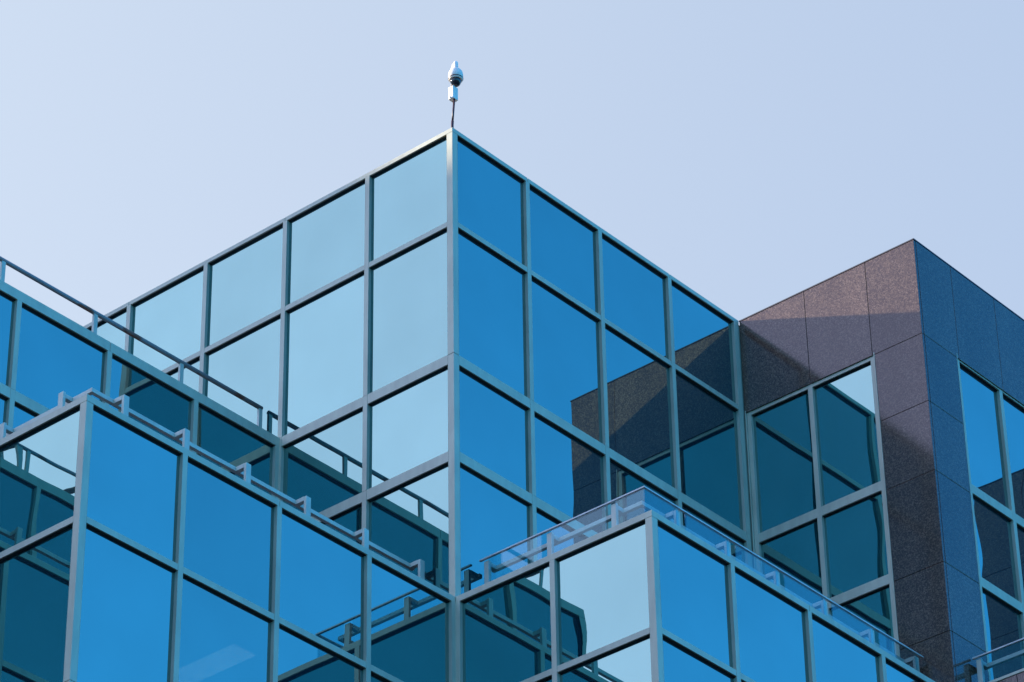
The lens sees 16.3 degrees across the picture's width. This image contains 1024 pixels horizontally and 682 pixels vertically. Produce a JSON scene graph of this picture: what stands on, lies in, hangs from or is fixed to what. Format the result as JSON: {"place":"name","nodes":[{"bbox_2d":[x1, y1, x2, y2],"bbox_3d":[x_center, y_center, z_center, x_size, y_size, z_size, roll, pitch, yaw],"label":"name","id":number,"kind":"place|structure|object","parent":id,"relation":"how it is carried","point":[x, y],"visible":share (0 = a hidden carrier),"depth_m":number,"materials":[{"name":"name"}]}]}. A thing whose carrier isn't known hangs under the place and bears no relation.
{"place":"outdoors","nodes":[
{"label":"outdoors","id":0,"kind":"place"},
{"bbox_2d":[0,0,1023,325],"label":"sky","id":1,"kind":"structure","parent":0,"point":[757,153],"materials":[{"name":"blue"}]},
{"bbox_2d":[739,238,1023,681],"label":"granite building","id":2,"kind":"structure","parent":0,"point":[884,403],"depth_m":50.94,"materials":[{"name":"stone"}]},
{"bbox_2d":[745,352,899,656],"bbox_3d":[4.413,3.098,50.376,2.346,5.933,0.158,-26,-41,33],"label":"window","id":3,"kind":"structure","parent":2,"relation":"in","point":[819,507],"depth_m":50.95,"materials":[{"name":"glass"}]},
{"bbox_2d":[956,353,1023,680],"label":"window","id":4,"kind":"structure","parent":2,"relation":"in","point":[993,421],"depth_m":50.74,"materials":[{"name":"glass"}]},
{"bbox_2d":[972,638,1023,681],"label":"pipe railing","id":5,"kind":"object","parent":2,"relation":"on","point":[982,665],"visible":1,"depth_m":48.17,"materials":[{"name":"metal"}]},
{"label":"pavement","id":6,"kind":"structure","parent":0,"visible":0},
{"bbox_2d":[0,127,934,681],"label":"glass building","id":7,"kind":"structure","parent":6,"relation":"on","point":[452,357],"depth_m":46.98,"materials":[{"name":"glass"}]},
{"bbox_2d":[0,256,262,427],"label":"pipe railing","id":8,"kind":"object","parent":7,"relation":"on","point":[4,262],"visible":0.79,"depth_m":47.94,"materials":[{"name":"metal"}]},
{"bbox_2d":[0,388,424,579],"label":"roof rail","id":9,"kind":"object","parent":7,"relation":"on","point":[182,437],"visible":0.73,"depth_m":43.71,"materials":[{"name":"metal"}]},
{"bbox_2d":[448,61,462,127],"bbox_3d":[-0.805,-3.337,49.997,0.269,1.438,0.215,-26,-41,33],"label":"security camera","id":10,"kind":"object","parent":7,"relation":"on","point":[455,77],"visible":1,"depth_m":50.12,"materials":[{"name":"white plastic"}]},
{"bbox_2d":[479,486,923,671],"bbox_3d":[2.575,3.874,46.878,2.739,0.802,5.990,-26,-41,33],"label":"glass balustrade","id":11,"kind":"object","parent":7,"relation":"on","point":[617,512],"visible":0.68,"depth_m":45.61,"materials":[{"name":"glass"}]}
]}

